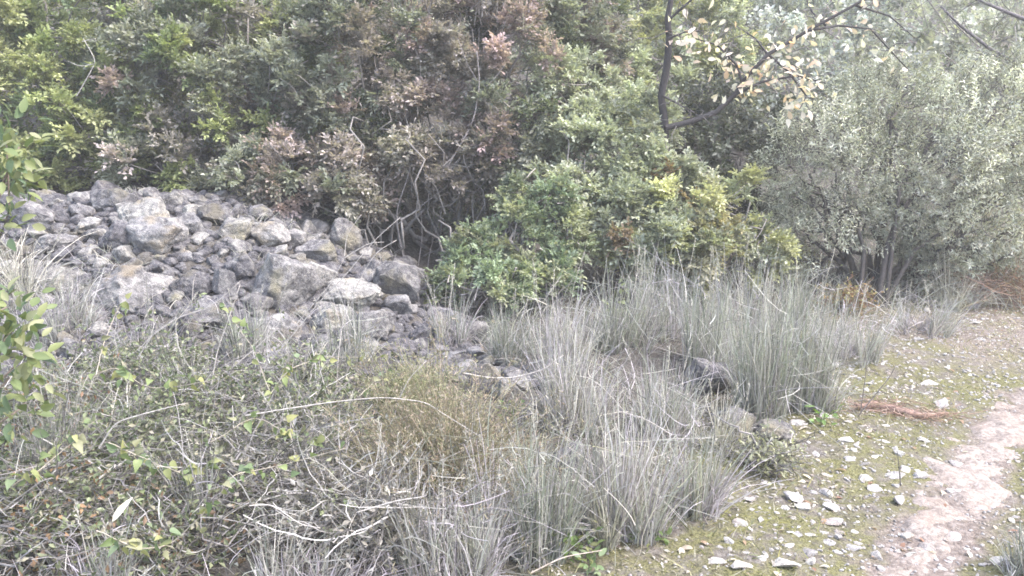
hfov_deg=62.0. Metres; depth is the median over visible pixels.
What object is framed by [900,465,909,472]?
pale stone chip
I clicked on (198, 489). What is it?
grass clump
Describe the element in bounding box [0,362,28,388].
heap stone
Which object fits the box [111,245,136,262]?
heap stone
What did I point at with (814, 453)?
pale stone chip
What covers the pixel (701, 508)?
bare twig
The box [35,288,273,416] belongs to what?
wiry bush
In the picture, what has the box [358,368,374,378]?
heap stone
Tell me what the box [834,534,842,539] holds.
verge stone
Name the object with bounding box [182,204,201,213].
heap stone
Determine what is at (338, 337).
heap stone
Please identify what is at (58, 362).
heap stone
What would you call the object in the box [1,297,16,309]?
heap stone
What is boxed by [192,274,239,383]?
bare twig
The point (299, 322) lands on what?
heap stone
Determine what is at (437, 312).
heap stone
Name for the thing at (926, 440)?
verge stone
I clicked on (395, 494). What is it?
bare twig
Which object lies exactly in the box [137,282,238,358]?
bare twig
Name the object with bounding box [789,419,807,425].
pale stone chip
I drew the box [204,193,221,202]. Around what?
heap stone
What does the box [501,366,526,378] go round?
heap stone
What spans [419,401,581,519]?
grass clump
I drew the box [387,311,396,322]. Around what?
heap stone
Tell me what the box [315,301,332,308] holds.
heap stone
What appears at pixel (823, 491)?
pale stone chip
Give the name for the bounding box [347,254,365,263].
heap stone
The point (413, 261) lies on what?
heap stone
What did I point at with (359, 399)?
bare twig
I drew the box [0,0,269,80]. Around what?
background shrub
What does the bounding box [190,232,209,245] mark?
heap stone
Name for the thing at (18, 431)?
wiry bush
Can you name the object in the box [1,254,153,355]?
grass clump
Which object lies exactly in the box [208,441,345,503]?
climbing vine
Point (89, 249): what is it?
heap stone
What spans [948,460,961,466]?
pale stone chip
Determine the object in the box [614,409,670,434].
bare twig
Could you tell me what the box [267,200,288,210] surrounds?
heap stone
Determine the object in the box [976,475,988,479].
verge stone
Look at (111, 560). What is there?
grass clump
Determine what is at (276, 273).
boulder
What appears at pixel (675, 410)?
grass clump
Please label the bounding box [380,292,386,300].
heap stone
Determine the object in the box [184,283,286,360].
grass clump
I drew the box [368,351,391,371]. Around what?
heap stone
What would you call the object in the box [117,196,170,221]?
boulder
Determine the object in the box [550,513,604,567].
green herb
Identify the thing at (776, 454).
wiry bush
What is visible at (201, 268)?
heap stone
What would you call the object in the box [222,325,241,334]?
heap stone
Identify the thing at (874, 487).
verge stone
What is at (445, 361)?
heap stone
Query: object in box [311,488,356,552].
green herb
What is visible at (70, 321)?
heap stone
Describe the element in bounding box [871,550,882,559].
verge stone
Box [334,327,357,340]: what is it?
heap stone
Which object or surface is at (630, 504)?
grass clump
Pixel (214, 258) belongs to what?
heap stone
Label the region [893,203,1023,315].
dead brush
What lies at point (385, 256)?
heap stone
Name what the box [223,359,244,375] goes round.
heap stone
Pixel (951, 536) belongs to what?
pale stone chip
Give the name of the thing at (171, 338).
heap stone
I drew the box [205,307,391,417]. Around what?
wiry bush
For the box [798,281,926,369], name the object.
grass clump
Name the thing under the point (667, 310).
grass clump
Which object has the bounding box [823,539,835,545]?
pale stone chip
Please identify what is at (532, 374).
heap stone
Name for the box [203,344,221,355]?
heap stone
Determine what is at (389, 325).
boulder
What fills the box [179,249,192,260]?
heap stone
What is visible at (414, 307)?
heap stone
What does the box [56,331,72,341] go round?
heap stone
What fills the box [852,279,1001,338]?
grass clump
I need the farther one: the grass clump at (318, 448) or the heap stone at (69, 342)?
the heap stone at (69, 342)
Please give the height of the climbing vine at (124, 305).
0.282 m
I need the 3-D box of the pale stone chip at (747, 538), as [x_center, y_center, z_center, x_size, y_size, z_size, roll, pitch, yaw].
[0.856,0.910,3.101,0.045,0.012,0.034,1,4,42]
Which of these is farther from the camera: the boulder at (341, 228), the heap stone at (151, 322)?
the boulder at (341, 228)
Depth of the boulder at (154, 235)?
5.64 m
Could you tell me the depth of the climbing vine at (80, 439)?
2.74 m
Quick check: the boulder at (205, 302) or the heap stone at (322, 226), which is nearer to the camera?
the boulder at (205, 302)
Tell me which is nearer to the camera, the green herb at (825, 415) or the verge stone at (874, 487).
the verge stone at (874, 487)
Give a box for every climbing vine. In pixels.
[5,413,100,489]
[77,365,215,396]
[95,292,131,377]
[96,501,216,559]
[105,438,225,485]
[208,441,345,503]
[211,411,324,447]
[219,302,274,390]
[264,353,362,396]
[359,349,391,396]
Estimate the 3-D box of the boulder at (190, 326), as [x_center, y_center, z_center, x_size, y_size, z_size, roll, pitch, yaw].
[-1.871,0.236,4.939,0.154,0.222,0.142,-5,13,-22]
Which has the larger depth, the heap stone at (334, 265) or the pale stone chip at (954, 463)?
the heap stone at (334, 265)
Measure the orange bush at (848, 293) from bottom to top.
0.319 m
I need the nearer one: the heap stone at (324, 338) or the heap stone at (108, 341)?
the heap stone at (108, 341)
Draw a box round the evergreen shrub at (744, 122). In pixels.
[672,60,831,242]
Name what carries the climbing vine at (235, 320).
attached to the wiry bush at (188, 393)
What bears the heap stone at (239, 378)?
on the ground at (882, 526)
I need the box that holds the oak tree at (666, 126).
[636,0,935,179]
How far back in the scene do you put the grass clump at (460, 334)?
5.23 m
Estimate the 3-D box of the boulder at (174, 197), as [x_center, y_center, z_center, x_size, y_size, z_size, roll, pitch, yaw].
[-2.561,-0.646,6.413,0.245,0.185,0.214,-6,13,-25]
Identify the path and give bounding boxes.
[874,396,1023,575]
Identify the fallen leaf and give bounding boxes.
[681,545,692,548]
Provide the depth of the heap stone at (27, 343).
4.76 m
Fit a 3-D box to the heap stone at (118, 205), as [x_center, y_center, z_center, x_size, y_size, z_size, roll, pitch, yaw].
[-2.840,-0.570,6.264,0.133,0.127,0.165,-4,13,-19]
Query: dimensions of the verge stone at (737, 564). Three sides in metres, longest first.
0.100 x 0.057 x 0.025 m
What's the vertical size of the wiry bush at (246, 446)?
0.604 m
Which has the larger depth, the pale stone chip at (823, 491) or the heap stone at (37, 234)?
the heap stone at (37, 234)
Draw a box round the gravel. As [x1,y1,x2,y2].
[510,291,1023,575]
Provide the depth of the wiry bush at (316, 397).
3.66 m
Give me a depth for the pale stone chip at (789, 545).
3.04 m
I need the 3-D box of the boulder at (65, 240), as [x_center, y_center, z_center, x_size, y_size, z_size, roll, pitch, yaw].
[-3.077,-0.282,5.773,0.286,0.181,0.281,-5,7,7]
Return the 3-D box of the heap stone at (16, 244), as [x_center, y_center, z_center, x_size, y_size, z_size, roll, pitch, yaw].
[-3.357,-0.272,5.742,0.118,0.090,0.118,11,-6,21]
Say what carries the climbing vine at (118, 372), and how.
attached to the grass clump at (33, 438)
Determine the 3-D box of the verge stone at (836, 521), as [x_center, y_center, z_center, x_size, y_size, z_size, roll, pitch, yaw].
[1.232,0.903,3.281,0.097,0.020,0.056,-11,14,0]
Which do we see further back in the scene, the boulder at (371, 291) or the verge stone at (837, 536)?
the boulder at (371, 291)
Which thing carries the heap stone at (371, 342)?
on the ground at (882, 526)
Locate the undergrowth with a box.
[24,0,1023,146]
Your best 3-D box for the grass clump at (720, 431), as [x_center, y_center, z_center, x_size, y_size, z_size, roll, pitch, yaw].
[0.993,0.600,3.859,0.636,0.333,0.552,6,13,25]
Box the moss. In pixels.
[526,262,1023,575]
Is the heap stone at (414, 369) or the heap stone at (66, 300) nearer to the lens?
the heap stone at (414, 369)
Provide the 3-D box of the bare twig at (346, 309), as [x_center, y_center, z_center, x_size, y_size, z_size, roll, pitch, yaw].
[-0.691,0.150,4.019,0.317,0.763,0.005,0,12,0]
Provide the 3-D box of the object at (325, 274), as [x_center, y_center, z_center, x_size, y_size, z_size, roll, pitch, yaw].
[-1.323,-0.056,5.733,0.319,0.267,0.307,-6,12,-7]
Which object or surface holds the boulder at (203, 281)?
on the ground at (882, 526)
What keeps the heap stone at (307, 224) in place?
on the ground at (882, 526)
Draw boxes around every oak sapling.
[0,98,55,251]
[0,275,66,464]
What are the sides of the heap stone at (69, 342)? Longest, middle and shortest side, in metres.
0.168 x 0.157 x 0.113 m
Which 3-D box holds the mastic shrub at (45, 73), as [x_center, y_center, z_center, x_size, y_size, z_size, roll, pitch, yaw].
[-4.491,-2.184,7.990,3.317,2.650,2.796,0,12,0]
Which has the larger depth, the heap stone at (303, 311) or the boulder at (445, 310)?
the boulder at (445, 310)
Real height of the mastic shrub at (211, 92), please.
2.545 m
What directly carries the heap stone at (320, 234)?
on the ground at (882, 526)
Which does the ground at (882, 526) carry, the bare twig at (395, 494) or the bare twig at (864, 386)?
the bare twig at (864, 386)
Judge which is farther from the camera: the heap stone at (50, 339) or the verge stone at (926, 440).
the heap stone at (50, 339)
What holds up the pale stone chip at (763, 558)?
on the ground at (882, 526)
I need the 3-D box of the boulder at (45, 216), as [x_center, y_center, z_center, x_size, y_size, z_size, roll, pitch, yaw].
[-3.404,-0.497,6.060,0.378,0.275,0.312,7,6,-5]
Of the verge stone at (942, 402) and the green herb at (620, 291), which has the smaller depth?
the verge stone at (942, 402)
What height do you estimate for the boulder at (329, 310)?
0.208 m
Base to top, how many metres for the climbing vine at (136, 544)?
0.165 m
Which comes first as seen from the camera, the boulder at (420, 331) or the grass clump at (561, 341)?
the grass clump at (561, 341)
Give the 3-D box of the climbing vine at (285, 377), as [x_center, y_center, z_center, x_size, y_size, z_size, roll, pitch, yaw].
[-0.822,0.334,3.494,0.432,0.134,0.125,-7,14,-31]
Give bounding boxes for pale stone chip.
[708,557,726,563]
[732,518,747,526]
[743,497,755,501]
[743,536,753,539]
[756,555,765,560]
[781,505,789,509]
[782,543,793,547]
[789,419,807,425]
[794,531,802,536]
[803,547,817,556]
[812,451,819,456]
[818,488,833,497]
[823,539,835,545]
[834,530,844,535]
[845,456,855,460]
[846,544,862,550]
[877,565,885,571]
[886,471,904,478]
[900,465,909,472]
[918,542,935,550]
[942,531,961,541]
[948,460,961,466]
[989,556,1008,564]
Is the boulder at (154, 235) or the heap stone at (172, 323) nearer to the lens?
the heap stone at (172, 323)
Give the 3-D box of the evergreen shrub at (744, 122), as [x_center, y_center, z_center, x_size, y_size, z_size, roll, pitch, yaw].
[2.081,-1.192,7.970,1.653,1.873,1.533,-8,15,-34]
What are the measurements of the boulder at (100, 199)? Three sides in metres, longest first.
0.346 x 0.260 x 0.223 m
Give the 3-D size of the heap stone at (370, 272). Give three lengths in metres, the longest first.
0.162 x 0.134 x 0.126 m
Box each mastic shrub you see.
[0,0,200,193]
[65,0,363,192]
[190,0,635,283]
[513,39,714,283]
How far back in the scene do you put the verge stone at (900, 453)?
3.88 m
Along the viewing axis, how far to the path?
3.61 m
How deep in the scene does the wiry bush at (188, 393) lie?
3.82 m
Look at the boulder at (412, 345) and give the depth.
4.93 m
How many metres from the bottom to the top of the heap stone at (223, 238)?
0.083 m
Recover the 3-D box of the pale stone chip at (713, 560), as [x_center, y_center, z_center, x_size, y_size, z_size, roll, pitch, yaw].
[0.706,0.938,2.935,0.071,0.017,0.057,-10,-1,16]
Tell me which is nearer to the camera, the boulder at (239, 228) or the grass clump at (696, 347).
the grass clump at (696, 347)
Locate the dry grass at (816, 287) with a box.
[0,163,1023,575]
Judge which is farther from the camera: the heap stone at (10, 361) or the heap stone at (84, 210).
the heap stone at (84, 210)
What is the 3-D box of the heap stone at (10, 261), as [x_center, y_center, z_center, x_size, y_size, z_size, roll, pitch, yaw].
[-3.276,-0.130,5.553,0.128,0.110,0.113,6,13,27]
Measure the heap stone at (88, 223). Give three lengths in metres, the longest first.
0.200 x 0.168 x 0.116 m
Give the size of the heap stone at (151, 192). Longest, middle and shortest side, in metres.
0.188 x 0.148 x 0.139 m
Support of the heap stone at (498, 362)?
on the ground at (882, 526)
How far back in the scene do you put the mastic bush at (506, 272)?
6.23 m
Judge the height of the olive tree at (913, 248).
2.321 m
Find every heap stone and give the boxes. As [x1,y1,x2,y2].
[0,194,19,205]
[0,214,9,221]
[0,259,19,268]
[0,359,13,371]
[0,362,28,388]
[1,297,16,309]
[5,241,20,250]
[9,341,30,353]
[21,245,34,253]
[26,225,48,238]
[29,189,50,198]
[29,259,43,268]
[35,294,54,309]
[43,359,70,373]
[44,332,57,345]
[48,198,63,206]
[48,309,75,329]
[49,247,73,261]
[56,296,79,306]
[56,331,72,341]
[61,338,90,355]
[67,191,89,201]
[67,283,85,292]
[68,203,95,216]
[75,216,100,229]
[77,244,98,257]
[82,304,106,321]
[85,228,105,240]
[87,257,94,266]
[87,321,112,336]
[90,180,122,190]
[90,337,102,347]
[92,257,110,267]
[105,212,117,217]
[106,337,132,360]
[108,216,120,223]
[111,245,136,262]
[111,330,124,339]
[115,201,132,208]
[120,257,143,266]
[138,318,160,331]
[142,187,160,196]
[150,254,165,262]
[152,263,170,272]
[164,334,179,342]
[166,290,183,302]
[167,319,177,327]
[179,189,192,196]
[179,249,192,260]
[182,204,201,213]
[187,196,206,203]
[189,265,207,272]
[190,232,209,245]
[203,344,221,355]
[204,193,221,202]
[210,254,219,262]
[215,190,227,196]
[216,248,228,257]
[218,235,232,241]
[220,344,233,356]
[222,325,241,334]
[222,374,247,383]
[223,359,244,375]
[226,238,251,253]
[239,292,273,310]
[246,348,262,356]
[248,204,272,219]
[248,246,270,256]
[250,309,263,317]
[250,357,269,371]
[262,344,289,360]
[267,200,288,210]
[268,217,285,226]
[271,208,278,215]
[273,244,287,254]
[287,253,306,260]
[293,306,310,319]
[295,320,306,326]
[300,219,315,232]
[305,232,314,240]
[310,334,333,350]
[311,219,329,232]
[311,232,324,239]
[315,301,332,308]
[325,261,339,271]
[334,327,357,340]
[335,335,347,347]
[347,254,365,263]
[353,271,372,282]
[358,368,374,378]
[359,247,372,256]
[363,269,374,278]
[364,338,378,345]
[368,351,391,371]
[377,252,391,261]
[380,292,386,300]
[384,294,413,314]
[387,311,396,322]
[393,322,403,332]
[393,360,407,369]
[402,255,417,265]
[407,364,421,375]
[411,304,417,313]
[414,337,425,347]
[415,342,423,354]
[419,290,431,302]
[425,350,441,360]
[428,360,448,370]
[429,311,447,328]
[430,343,451,353]
[442,350,466,361]
[453,359,477,371]
[456,321,489,342]
[466,346,484,356]
[477,355,495,365]
[495,353,526,366]
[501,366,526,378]
[512,374,531,388]
[526,369,543,378]
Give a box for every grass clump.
[0,225,117,316]
[0,375,105,518]
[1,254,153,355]
[3,495,169,575]
[8,346,136,485]
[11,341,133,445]
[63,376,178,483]
[112,279,202,358]
[138,417,313,558]
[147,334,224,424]
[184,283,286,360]
[185,483,443,575]
[238,335,353,420]
[256,388,396,494]
[290,411,566,575]
[304,417,460,569]
[308,281,390,376]
[383,413,608,575]
[417,265,488,346]
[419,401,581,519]
[420,377,642,575]
[454,275,562,365]
[495,303,645,439]
[498,241,618,378]
[517,369,727,573]
[559,240,691,354]
[571,236,732,345]
[601,336,725,447]
[602,237,779,385]
[634,380,794,521]
[678,378,808,467]
[680,259,861,445]
[694,234,801,353]
[730,247,866,348]
[760,275,929,420]
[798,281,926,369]
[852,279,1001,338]
[895,240,1023,312]
[979,496,1023,575]
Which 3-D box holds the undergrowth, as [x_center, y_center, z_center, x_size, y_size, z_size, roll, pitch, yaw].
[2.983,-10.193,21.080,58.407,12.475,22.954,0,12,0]
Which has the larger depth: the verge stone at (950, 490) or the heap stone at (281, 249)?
the heap stone at (281, 249)
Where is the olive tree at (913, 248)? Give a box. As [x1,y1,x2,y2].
[749,36,1023,307]
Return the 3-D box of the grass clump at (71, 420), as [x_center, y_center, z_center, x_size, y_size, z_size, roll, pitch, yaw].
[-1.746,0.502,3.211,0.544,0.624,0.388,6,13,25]
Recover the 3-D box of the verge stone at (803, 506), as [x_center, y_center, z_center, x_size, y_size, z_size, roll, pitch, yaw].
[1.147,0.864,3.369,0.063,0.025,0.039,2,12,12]
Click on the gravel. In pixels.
(911, 455)
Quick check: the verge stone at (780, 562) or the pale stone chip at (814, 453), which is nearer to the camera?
the verge stone at (780, 562)
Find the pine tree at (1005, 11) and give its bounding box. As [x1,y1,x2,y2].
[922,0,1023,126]
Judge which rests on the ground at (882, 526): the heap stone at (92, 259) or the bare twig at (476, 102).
the heap stone at (92, 259)
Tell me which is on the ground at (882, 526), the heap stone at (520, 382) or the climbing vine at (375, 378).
the heap stone at (520, 382)
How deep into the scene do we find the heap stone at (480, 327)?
5.33 m
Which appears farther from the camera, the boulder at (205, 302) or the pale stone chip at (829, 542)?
the boulder at (205, 302)
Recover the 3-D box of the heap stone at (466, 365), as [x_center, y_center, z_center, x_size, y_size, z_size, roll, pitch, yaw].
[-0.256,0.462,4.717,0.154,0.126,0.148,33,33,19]
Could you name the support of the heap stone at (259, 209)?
on the ground at (882, 526)
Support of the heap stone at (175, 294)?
on the ground at (882, 526)
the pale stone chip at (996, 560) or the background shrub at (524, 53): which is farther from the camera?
the background shrub at (524, 53)
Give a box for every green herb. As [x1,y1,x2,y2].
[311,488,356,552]
[496,399,525,418]
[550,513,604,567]
[570,545,606,575]
[601,279,627,317]
[625,514,671,546]
[804,403,843,424]
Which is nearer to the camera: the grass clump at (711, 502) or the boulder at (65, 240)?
the grass clump at (711, 502)
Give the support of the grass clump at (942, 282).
on the ground at (882, 526)
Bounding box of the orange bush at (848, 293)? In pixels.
[805,272,887,318]
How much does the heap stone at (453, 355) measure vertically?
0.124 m
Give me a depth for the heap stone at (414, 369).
4.68 m
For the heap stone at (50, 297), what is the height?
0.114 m
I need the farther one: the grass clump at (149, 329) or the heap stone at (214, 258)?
the heap stone at (214, 258)
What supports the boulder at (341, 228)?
on the ground at (882, 526)
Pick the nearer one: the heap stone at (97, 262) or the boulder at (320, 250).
the heap stone at (97, 262)
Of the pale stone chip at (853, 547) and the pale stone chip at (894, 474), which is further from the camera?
the pale stone chip at (894, 474)
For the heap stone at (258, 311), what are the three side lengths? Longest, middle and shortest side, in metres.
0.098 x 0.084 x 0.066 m
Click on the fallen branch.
(895, 408)
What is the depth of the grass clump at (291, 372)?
4.07 m
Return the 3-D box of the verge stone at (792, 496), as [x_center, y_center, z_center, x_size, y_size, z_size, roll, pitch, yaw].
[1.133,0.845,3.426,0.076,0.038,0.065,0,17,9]
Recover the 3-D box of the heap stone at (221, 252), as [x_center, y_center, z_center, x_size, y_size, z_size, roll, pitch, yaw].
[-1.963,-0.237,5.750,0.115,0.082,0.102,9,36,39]
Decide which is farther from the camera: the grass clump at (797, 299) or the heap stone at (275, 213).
the heap stone at (275, 213)
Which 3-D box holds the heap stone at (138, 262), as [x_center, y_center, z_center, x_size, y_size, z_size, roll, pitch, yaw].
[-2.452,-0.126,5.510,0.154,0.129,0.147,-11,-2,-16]
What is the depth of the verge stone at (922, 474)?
3.69 m
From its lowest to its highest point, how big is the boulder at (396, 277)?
0.369 m
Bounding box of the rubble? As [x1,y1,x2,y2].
[0,189,551,390]
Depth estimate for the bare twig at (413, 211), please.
7.01 m
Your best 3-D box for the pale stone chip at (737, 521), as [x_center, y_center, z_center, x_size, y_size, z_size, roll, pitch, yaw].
[0.866,0.888,3.218,0.054,0.022,0.063,-7,25,-41]
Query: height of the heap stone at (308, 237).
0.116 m
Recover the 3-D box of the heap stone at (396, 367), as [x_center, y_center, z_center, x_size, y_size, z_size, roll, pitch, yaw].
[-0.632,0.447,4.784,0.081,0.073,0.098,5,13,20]
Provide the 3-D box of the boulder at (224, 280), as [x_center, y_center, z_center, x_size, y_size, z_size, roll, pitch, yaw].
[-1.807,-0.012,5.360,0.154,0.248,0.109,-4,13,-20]
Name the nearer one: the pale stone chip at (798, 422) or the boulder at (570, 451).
the boulder at (570, 451)
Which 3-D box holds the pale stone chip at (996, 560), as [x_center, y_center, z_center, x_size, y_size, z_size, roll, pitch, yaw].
[1.711,0.964,3.008,0.075,0.021,0.060,-17,11,-19]
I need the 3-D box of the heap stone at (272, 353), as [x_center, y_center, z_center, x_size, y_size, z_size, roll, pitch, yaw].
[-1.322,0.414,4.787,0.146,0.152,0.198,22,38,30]
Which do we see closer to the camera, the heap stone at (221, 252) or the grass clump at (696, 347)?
the grass clump at (696, 347)
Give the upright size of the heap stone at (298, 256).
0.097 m
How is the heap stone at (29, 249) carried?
on the ground at (882, 526)
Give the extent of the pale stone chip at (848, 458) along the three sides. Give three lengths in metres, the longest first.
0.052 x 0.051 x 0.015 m
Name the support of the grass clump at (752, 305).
on the ground at (882, 526)
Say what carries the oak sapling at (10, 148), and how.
on the ground at (882, 526)
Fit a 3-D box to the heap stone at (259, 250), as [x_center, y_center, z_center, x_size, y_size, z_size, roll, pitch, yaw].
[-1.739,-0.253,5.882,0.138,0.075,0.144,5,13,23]
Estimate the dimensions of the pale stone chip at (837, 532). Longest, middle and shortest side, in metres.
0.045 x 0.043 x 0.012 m
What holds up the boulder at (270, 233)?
on the ground at (882, 526)
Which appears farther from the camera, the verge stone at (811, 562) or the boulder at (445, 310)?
the boulder at (445, 310)
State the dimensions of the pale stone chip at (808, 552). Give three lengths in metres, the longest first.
0.066 x 0.059 x 0.024 m
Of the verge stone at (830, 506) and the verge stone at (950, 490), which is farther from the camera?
the verge stone at (950, 490)
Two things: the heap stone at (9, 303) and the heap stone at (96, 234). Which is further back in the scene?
the heap stone at (96, 234)
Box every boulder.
[4,199,57,230]
[24,265,85,294]
[34,233,79,254]
[85,265,177,313]
[89,188,138,210]
[96,220,130,249]
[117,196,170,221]
[126,215,188,254]
[157,190,187,205]
[169,269,212,296]
[175,311,202,340]
[179,212,204,234]
[191,294,239,327]
[196,203,232,224]
[212,268,237,299]
[218,217,254,239]
[223,250,256,278]
[251,221,290,246]
[251,252,321,309]
[252,312,301,342]
[288,228,306,247]
[294,238,336,261]
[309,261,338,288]
[309,302,350,331]
[319,277,380,309]
[330,217,362,254]
[349,309,394,340]
[365,259,381,269]
[372,260,424,303]
[375,338,417,361]
[408,320,441,339]
[439,307,462,324]
[468,363,499,396]
[492,376,521,400]
[554,441,585,473]
[685,357,733,392]
[710,405,756,442]
[753,419,794,440]
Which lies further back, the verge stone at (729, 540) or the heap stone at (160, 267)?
the heap stone at (160, 267)
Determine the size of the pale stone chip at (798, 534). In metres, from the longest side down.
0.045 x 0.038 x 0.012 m
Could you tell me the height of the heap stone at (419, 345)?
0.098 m
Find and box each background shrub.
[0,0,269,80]
[244,0,636,129]
[534,0,771,157]
[649,0,941,152]
[814,0,1023,167]
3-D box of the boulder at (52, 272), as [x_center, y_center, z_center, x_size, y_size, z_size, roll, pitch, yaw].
[-2.856,-0.051,5.447,0.379,0.213,0.338,5,13,21]
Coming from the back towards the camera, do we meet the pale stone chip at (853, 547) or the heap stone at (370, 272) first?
the heap stone at (370, 272)
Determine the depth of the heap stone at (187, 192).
6.54 m
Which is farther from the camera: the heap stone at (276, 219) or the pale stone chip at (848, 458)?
the heap stone at (276, 219)
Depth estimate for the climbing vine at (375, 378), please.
3.74 m
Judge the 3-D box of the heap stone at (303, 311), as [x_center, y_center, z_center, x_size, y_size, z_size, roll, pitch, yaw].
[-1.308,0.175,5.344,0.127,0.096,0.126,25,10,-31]
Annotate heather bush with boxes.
[246,314,601,575]
[324,331,492,436]
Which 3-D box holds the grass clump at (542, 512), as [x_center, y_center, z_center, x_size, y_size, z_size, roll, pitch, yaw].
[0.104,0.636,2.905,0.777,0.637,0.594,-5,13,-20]
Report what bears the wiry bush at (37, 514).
on the ground at (882, 526)
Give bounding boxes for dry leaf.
[112,497,132,521]
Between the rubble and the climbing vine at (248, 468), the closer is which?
the climbing vine at (248, 468)
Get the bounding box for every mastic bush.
[420,167,603,320]
[589,156,806,306]
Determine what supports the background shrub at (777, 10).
on the ground at (882, 526)
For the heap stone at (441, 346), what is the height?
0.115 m
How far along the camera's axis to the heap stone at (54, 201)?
6.45 m
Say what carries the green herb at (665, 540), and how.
on the ground at (882, 526)
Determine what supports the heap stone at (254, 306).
on the ground at (882, 526)
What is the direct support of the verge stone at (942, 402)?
on the ground at (882, 526)
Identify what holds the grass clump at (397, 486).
on the ground at (882, 526)
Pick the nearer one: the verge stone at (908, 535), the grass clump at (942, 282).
the verge stone at (908, 535)
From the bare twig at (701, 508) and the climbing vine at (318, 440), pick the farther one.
the bare twig at (701, 508)
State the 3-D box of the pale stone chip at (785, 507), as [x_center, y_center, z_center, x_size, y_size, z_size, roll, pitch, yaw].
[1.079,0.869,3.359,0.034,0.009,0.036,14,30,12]
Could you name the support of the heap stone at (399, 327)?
on the ground at (882, 526)
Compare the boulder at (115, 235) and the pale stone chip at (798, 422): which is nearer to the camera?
the pale stone chip at (798, 422)
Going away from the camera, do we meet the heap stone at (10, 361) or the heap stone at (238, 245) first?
the heap stone at (10, 361)
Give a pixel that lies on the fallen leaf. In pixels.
(687, 547)
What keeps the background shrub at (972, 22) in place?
on the ground at (882, 526)
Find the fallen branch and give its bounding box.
[834,392,986,433]
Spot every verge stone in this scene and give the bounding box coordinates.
[724,537,733,543]
[730,559,752,568]
[772,557,801,566]
[783,491,803,502]
[794,502,809,510]
[805,557,815,564]
[820,517,843,525]
[822,502,839,511]
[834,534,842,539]
[837,436,853,441]
[858,474,872,480]
[867,484,881,491]
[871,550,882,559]
[893,450,905,455]
[893,495,904,504]
[898,532,913,538]
[905,552,916,556]
[913,471,928,477]
[917,437,931,443]
[919,380,939,384]
[934,398,948,408]
[946,488,961,492]
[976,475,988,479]
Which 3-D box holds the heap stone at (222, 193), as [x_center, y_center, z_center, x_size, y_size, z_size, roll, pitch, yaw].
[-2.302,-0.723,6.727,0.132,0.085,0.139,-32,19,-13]
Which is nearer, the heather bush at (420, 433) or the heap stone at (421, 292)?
the heather bush at (420, 433)
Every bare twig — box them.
[68,38,95,95]
[98,403,185,448]
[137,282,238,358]
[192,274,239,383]
[244,361,481,437]
[245,214,398,387]
[249,504,318,527]
[336,240,396,386]
[358,461,427,512]
[396,130,446,266]
[448,38,504,166]
[464,355,562,378]
[531,550,601,573]
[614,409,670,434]
[701,487,707,524]
[859,347,895,414]
[897,451,900,485]
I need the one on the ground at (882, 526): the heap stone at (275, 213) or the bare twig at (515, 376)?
the heap stone at (275, 213)
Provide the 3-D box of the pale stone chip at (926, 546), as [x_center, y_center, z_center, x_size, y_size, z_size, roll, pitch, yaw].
[1.515,0.948,3.123,0.061,0.030,0.063,-2,12,-10]
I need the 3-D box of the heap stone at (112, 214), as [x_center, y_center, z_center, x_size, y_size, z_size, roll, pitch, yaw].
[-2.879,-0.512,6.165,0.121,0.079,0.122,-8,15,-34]
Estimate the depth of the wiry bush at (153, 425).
3.25 m
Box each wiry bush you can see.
[0,311,180,430]
[0,331,144,462]
[0,357,249,539]
[0,364,238,575]
[2,432,355,575]
[29,311,331,463]
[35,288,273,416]
[81,366,384,575]
[179,341,404,471]
[200,402,543,575]
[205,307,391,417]
[713,414,840,488]
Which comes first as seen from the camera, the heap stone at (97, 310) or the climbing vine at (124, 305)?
the climbing vine at (124, 305)
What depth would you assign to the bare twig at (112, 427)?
2.75 m
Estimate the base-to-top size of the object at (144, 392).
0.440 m
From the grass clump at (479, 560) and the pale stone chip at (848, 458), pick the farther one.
the pale stone chip at (848, 458)
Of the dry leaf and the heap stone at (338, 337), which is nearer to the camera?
the dry leaf
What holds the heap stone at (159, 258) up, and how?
on the ground at (882, 526)
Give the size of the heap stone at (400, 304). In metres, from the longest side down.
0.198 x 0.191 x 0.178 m
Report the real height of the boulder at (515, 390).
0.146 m
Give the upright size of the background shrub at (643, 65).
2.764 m
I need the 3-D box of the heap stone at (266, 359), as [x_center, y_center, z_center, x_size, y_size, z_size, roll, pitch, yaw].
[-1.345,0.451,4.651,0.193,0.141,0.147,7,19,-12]
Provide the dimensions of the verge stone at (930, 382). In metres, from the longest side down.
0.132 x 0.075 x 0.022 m
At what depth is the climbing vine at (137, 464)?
2.79 m
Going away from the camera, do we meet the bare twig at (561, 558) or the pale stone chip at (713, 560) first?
the bare twig at (561, 558)
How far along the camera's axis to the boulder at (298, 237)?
6.14 m
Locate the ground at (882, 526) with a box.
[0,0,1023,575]
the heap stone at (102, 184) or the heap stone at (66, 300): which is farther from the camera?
the heap stone at (102, 184)
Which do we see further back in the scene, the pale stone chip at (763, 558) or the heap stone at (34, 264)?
the heap stone at (34, 264)
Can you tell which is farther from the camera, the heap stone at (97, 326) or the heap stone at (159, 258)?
the heap stone at (159, 258)
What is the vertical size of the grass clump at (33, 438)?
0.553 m
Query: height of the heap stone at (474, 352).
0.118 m
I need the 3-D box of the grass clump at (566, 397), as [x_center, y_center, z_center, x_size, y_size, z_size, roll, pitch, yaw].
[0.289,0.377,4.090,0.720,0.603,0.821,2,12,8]
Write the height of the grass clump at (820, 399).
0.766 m

